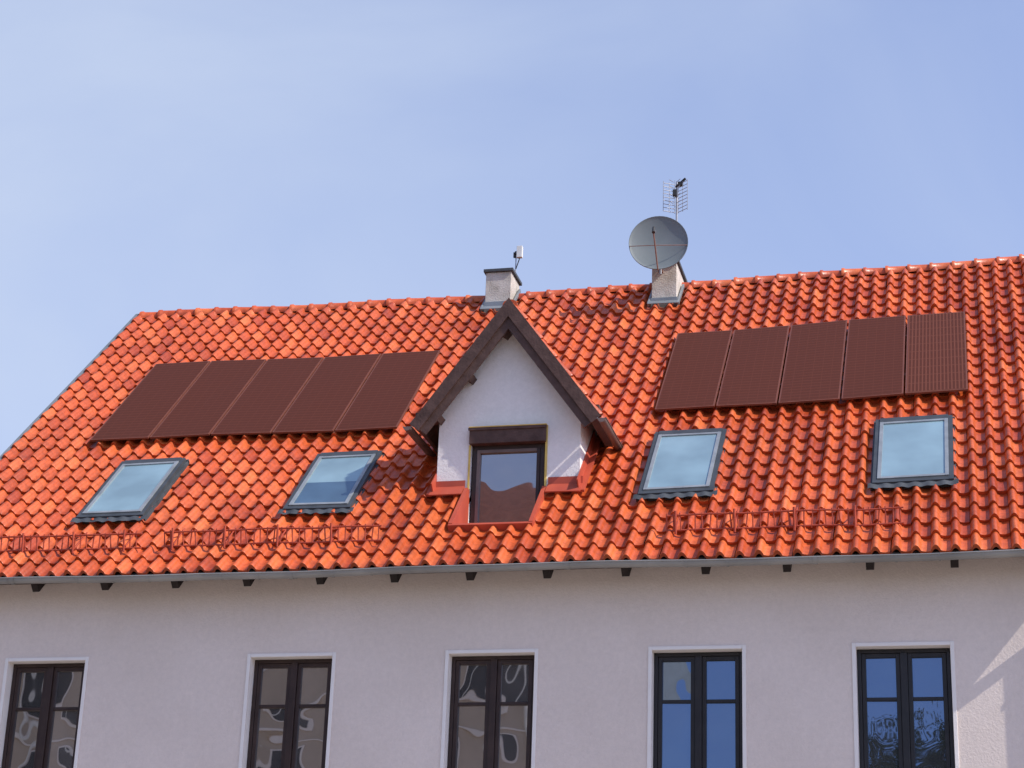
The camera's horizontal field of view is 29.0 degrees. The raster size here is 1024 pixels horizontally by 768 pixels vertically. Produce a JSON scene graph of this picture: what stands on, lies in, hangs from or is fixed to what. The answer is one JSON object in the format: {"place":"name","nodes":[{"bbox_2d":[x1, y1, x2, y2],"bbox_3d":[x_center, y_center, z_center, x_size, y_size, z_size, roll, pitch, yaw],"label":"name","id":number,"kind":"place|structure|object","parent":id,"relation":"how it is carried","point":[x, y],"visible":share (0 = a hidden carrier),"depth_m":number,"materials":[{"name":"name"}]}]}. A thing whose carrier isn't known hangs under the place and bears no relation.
{"place":"outdoors","nodes":[
{"label":"outdoors","id":0,"kind":"place"},
{"bbox_2d":[0,0,1023,455],"label":"sky","id":1,"kind":"structure","parent":0,"point":[156,155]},
{"bbox_2d":[437,330,596,522],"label":"dormer walls","id":2,"kind":"structure","parent":0,"point":[512,385],"depth_m":28.43,"materials":[{"name":"white paint"}]},
{"bbox_2d":[467,423,547,522],"bbox_3d":[-0.071,1.426,28.044,1.154,1.710,0.230,-3,-21,13],"label":"dormer window","id":3,"kind":"structure","parent":2,"relation":"in","point":[509,474],"depth_m":28.15,"materials":[{"name":"brown glass"}]},
{"label":"ground","id":4,"kind":"structure","parent":0,"visible":0},
{"bbox_2d":[0,557,1023,767],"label":"walls","id":5,"kind":"structure","parent":4,"relation":"on","point":[166,676],"depth_m":26.10,"materials":[{"name":"paint"}]},
{"bbox_2d":[1,663,84,767],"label":"casement window","id":6,"kind":"structure","parent":5,"relation":"attached to","point":[43,716],"depth_m":27.57,"materials":[{"name":"clear glass"}]},
{"bbox_2d":[247,659,331,767],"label":"casement window","id":7,"kind":"structure","parent":5,"relation":"attached to","point":[289,715],"depth_m":26.74,"materials":[{"name":"clear glass"}]},
{"bbox_2d":[0,641,958,767],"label":"window surrounds","id":8,"kind":"object","parent":5,"relation":"attached to","point":[650,649],"visible":1,"depth_m":25.80,"materials":[{"name":"paint"}]},
{"bbox_2d":[447,655,534,767],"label":"casement window","id":9,"kind":"structure","parent":5,"relation":"attached to","point":[491,712],"depth_m":26.09,"materials":[{"name":"clear glass"}]},
{"bbox_2d":[0,270,1023,584],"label":"roof deck","id":10,"kind":"structure","parent":5,"relation":"on","point":[606,492],"depth_m":26.88,"materials":[{"name":"brown wood"}]},
{"bbox_2d":[0,314,138,459],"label":"verge flashing","id":11,"kind":"object","parent":10,"relation":"attached to","point":[29,427],"visible":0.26,"depth_m":33.90,"materials":[{"name":"grey metal"}]},
{"bbox_2d":[31,560,958,591],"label":"rafter tails","id":12,"kind":"object","parent":10,"relation":"attached to","point":[394,578],"visible":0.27,"depth_m":26.35,"materials":[{"name":"brown wood"}]},
{"bbox_2d":[480,267,521,312],"bbox_3d":[-0.188,-1.510,35.102,0.580,0.992,0.819,-3,-21,13],"label":"chimney","id":13,"kind":"object","parent":10,"relation":"on","point":[503,285],"visible":0.67,"depth_m":34.92,"materials":[{"name":"paint"}]},
{"bbox_2d":[513,246,522,271],"bbox_3d":[0.101,-2.121,35.342,0.170,0.720,0.112,-3,-21,13],"label":"panel antenna","id":14,"kind":"object","parent":13,"relation":"attached to","point":[518,254],"visible":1,"depth_m":35.38,"materials":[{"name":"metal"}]},
{"bbox_2d":[0,548,1023,584],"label":"gutter","id":15,"kind":"object","parent":10,"relation":"attached to","point":[666,562],"visible":1,"depth_m":25.83,"materials":[{"name":"metal"}]},
{"bbox_2d":[0,258,1023,576],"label":"roof tiles","id":16,"kind":"object","parent":10,"relation":"on","point":[56,468],"visible":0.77,"depth_m":29.03,"materials":[{"name":"ceramic"}]},
{"bbox_2d":[0,530,141,553],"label":"snow guard","id":17,"kind":"object","parent":16,"relation":"attached to","point":[73,535],"visible":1,"depth_m":28.10,"materials":[{"name":"paint"}]},
{"bbox_2d":[70,457,189,523],"bbox_3d":[-5.695,1.595,29.642,1.170,1.421,1.499,-3,-21,13],"label":"skylight","id":18,"kind":"object","parent":16,"relation":"attached to","point":[131,490],"visible":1,"depth_m":29.52,"materials":[{"name":"clear glass"}]},
{"bbox_2d":[90,350,439,440],"bbox_3d":[-3.959,0.173,32.250,5.127,2.159,2.185,-3,-21,13],"label":"solar panel array","id":19,"kind":"object","parent":16,"relation":"on","point":[212,398],"visible":1,"depth_m":32.11,"materials":[{"name":"brown glass"}]},
{"bbox_2d":[164,523,381,549],"bbox_3d":[-3.300,2.116,27.582,3.201,0.438,0.442,-3,-21,13],"label":"snow guard","id":20,"kind":"object","parent":16,"relation":"on","point":[235,529],"visible":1,"depth_m":27.42,"materials":[{"name":"paint"}]},
{"bbox_2d":[277,450,384,514],"bbox_3d":[-2.610,1.446,28.927,1.130,1.386,1.478,-3,-21,13],"label":"skylight","id":21,"kind":"object","parent":16,"relation":"attached to","point":[329,482],"visible":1,"depth_m":28.81,"materials":[{"name":"clear glass"}]},
{"bbox_2d":[426,430,601,531],"bbox_3d":[-0.042,1.381,28.141,2.290,2.025,1.923,-3,-21,13],"label":"dormer flashing","id":22,"kind":"object","parent":16,"relation":"on","point":[459,516],"visible":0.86,"depth_m":27.79,"materials":[{"name":"metal"}]},
{"bbox_2d":[633,428,728,501],"bbox_3d":[2.418,1.128,27.875,1.160,1.491,1.571,-3,-21,13],"label":"skylight","id":23,"kind":"object","parent":16,"relation":"attached to","point":[684,464],"visible":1,"depth_m":27.75,"materials":[{"name":"clear glass"}]},
{"bbox_2d":[666,505,903,533],"bbox_3d":[3.579,1.772,25.964,3.091,0.442,0.442,-3,-21,13],"label":"snow guard","id":24,"kind":"object","parent":16,"relation":"on","point":[735,513],"visible":1,"depth_m":25.79,"materials":[{"name":"paint"}]},
{"bbox_2d":[655,312,967,410],"bbox_3d":[4.657,-0.371,30.448,4.597,2.233,2.256,-3,-21,13],"label":"solar panel array","id":25,"kind":"object","parent":16,"relation":"on","point":[936,357],"visible":1,"depth_m":30.30,"materials":[{"name":"brown glass"}]},
{"bbox_2d":[868,414,958,490],"bbox_3d":[5.530,0.931,27.218,1.190,1.520,1.578,-3,-21,13],"label":"skylight","id":26,"kind":"object","parent":16,"relation":"attached to","point":[910,452],"visible":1,"depth_m":27.08,"materials":[{"name":"clear glass"}]},
{"bbox_2d":[403,298,622,456],"bbox_3d":[0.289,0.247,29.783,2.974,2.028,3.290,-3,-21,13],"label":"dormer roof frame","id":27,"kind":"object","parent":10,"relation":"on","point":[428,419],"visible":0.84,"depth_m":28.40,"materials":[{"name":"brown wood"}]},
{"bbox_2d":[503,299,518,307],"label":"dormer ridge tiles","id":28,"kind":"object","parent":27,"relation":"on","point":[514,302],"visible":0.1,"depth_m":28.72,"materials":[{"name":"orange tile"}]},
{"bbox_2d":[513,303,604,417],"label":"dormer roof tiles","id":29,"kind":"object","parent":27,"relation":"on","point":[583,390],"visible":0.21,"depth_m":28.21,"materials":[{"name":"orange tile"}]},
{"bbox_2d":[139,254,1023,317],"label":"ridge tiles","id":30,"kind":"object","parent":10,"relation":"attached to","point":[693,283],"visible":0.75,"depth_m":34.84,"materials":[{"name":"ceramic"}]},
{"bbox_2d":[647,261,687,310],"bbox_3d":[2.719,-1.511,34.363,0.550,1.078,1.219,-3,-21,13],"label":"chimney","id":31,"kind":"object","parent":10,"relation":"on","point":[668,286],"visible":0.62,"depth_m":33.96,"materials":[{"name":"paint"}]},
{"bbox_2d":[629,216,687,274],"bbox_3d":[2.506,-2.413,33.848,0.832,1.060,0.626,13,-23,-26],"label":"satellite dish","id":32,"kind":"object","parent":31,"relation":"attached to","point":[659,243],"visible":1,"depth_m":33.91,"materials":[{"name":"paint"}]},
{"bbox_2d":[663,178,687,221],"bbox_3d":[2.872,-2.755,34.701,0.362,1.959,0.284,11,-22,-23],"label":"television antenna","id":33,"kind":"object","parent":31,"relation":"attached to","point":[676,193],"visible":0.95,"depth_m":34.95,"materials":[{"name":"metal"}]},
{"bbox_2d":[653,652,742,767],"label":"casement window","id":34,"kind":"structure","parent":5,"relation":"attached to","point":[697,710],"depth_m":25.46,"materials":[{"name":"clear glass"}]},
{"bbox_2d":[857,648,954,767],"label":"casement window","id":35,"kind":"structure","parent":5,"relation":"attached to","point":[905,708],"depth_m":24.86,"materials":[{"name":"clear glass"}]}
]}

